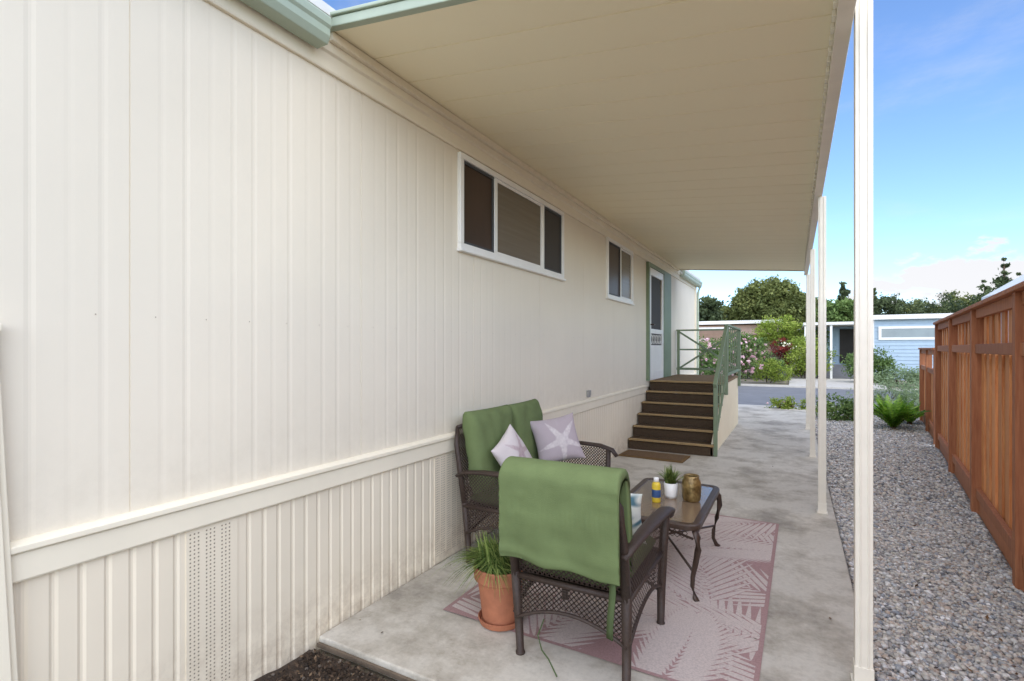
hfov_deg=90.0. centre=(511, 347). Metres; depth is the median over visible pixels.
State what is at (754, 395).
road
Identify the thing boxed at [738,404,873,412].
pavement
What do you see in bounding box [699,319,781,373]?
tan house
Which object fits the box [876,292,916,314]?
background tree
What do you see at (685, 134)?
patio awning
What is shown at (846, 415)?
shrub
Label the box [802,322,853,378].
carport
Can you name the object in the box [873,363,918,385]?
shrub
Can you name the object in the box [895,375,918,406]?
shrub
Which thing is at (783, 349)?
garden tree
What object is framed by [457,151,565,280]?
window
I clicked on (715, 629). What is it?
outdoor rug
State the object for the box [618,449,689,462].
doormat
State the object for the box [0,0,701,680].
mobile home
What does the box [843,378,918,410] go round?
shrub
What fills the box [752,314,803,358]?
garden tree
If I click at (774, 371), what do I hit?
shrub
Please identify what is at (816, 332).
shrub
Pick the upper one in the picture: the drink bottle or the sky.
the sky
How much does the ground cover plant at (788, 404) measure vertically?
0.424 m
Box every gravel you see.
[815,411,969,506]
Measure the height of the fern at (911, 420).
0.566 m
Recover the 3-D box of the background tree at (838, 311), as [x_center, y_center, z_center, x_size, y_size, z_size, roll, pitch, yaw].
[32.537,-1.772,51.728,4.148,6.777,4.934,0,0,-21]
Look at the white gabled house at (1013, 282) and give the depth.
14.99 m
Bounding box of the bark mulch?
[264,649,391,680]
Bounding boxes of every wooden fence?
[918,348,934,444]
[933,281,1023,591]
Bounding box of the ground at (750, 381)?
[317,352,917,680]
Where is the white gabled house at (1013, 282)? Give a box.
[981,274,1023,299]
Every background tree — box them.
[699,295,726,320]
[718,304,728,320]
[815,297,832,316]
[815,297,853,321]
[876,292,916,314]
[899,298,941,313]
[905,292,967,313]
[934,289,988,312]
[961,288,992,307]
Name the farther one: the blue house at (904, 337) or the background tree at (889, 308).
the background tree at (889, 308)
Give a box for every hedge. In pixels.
[700,350,794,378]
[779,333,839,378]
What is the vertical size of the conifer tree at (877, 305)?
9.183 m
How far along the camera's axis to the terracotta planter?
2.71 m
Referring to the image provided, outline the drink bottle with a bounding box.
[652,477,660,502]
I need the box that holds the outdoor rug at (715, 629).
[443,513,778,680]
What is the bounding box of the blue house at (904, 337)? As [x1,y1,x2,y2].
[873,313,952,379]
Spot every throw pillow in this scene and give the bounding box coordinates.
[491,424,531,465]
[530,413,585,460]
[630,493,645,542]
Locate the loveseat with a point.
(484, 431)
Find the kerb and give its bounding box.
[741,378,916,390]
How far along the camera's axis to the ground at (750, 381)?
22.15 m
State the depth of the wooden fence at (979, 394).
4.43 m
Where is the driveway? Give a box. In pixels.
[826,364,853,378]
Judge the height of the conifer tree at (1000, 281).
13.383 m
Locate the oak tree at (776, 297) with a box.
[723,274,817,341]
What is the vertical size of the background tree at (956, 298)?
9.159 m
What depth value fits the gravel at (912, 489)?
6.80 m
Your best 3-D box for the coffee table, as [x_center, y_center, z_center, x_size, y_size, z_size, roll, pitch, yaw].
[1.088,1.279,3.580,0.599,0.467,1.033,0,0,29]
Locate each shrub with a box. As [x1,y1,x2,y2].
[748,357,793,382]
[771,358,787,380]
[800,327,843,376]
[815,392,853,420]
[840,345,900,383]
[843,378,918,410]
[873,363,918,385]
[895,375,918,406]
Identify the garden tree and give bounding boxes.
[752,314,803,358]
[769,338,792,363]
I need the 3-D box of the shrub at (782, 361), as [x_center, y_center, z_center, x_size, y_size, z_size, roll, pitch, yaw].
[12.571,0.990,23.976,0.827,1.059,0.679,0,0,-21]
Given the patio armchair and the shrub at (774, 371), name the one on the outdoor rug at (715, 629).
the patio armchair
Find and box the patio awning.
[329,0,874,680]
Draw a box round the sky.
[323,0,1023,346]
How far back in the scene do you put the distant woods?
95.05 m
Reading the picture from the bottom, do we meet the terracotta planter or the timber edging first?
the timber edging
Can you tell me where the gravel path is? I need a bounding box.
[815,414,1023,680]
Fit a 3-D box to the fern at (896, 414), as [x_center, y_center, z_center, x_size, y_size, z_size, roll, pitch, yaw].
[7.398,1.258,9.670,1.178,0.744,1.061,0,0,-26]
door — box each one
[646,262,670,380]
[840,329,853,362]
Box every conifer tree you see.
[835,281,851,314]
[873,288,883,314]
[976,280,992,297]
[978,257,1012,296]
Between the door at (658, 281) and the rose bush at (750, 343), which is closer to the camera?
the door at (658, 281)
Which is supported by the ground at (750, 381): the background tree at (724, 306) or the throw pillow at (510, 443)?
the background tree at (724, 306)
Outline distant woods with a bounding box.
[718,302,905,348]
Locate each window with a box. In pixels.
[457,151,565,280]
[606,237,634,304]
[878,326,934,339]
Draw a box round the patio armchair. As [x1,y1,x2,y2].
[498,456,674,680]
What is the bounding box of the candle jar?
[682,473,700,502]
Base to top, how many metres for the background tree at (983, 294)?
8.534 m
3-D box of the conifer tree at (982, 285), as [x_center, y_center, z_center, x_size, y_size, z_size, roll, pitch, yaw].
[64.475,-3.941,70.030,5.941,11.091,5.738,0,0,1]
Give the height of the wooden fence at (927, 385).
1.605 m
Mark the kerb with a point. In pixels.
(830, 383)
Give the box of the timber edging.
[317,642,415,680]
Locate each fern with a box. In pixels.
[873,393,927,428]
[900,401,924,424]
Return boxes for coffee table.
[630,478,721,601]
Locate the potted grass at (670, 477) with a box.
[657,464,683,498]
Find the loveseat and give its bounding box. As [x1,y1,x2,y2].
[454,399,617,563]
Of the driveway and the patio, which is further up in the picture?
the driveway
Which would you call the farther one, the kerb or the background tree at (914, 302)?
the background tree at (914, 302)
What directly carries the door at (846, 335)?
in the carport
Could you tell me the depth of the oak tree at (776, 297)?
46.30 m
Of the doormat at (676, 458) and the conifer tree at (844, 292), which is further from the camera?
the conifer tree at (844, 292)
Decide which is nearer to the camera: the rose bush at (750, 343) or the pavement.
the pavement
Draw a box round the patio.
[319,405,874,680]
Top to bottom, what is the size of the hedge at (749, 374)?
1.631 m
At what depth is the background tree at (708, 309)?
48.41 m
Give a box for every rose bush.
[699,330,771,380]
[699,336,729,374]
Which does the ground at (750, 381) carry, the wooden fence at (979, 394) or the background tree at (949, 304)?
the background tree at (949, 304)
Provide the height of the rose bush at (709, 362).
2.133 m
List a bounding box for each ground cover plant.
[764,396,805,409]
[815,401,853,411]
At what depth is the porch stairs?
8.02 m
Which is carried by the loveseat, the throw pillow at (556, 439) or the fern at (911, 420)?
the throw pillow at (556, 439)
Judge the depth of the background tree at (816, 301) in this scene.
58.83 m
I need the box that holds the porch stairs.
[628,324,740,456]
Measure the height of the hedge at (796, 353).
2.384 m
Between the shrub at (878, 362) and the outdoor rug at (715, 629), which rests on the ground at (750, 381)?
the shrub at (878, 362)
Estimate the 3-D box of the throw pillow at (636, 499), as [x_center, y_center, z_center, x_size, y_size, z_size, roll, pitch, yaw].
[0.512,0.880,2.709,0.380,0.300,0.124,0,17,29]
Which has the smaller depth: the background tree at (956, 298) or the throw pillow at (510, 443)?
the throw pillow at (510, 443)
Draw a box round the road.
[738,386,918,407]
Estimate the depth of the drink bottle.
3.47 m
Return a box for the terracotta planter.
[434,525,527,631]
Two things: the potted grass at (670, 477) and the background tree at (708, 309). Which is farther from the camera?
the background tree at (708, 309)
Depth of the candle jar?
3.47 m
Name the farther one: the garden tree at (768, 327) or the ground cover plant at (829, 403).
the garden tree at (768, 327)
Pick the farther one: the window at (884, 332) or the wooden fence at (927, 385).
the window at (884, 332)
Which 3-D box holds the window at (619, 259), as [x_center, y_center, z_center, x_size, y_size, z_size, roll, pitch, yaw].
[1.549,-1.060,7.288,0.055,0.820,1.250,0,0,29]

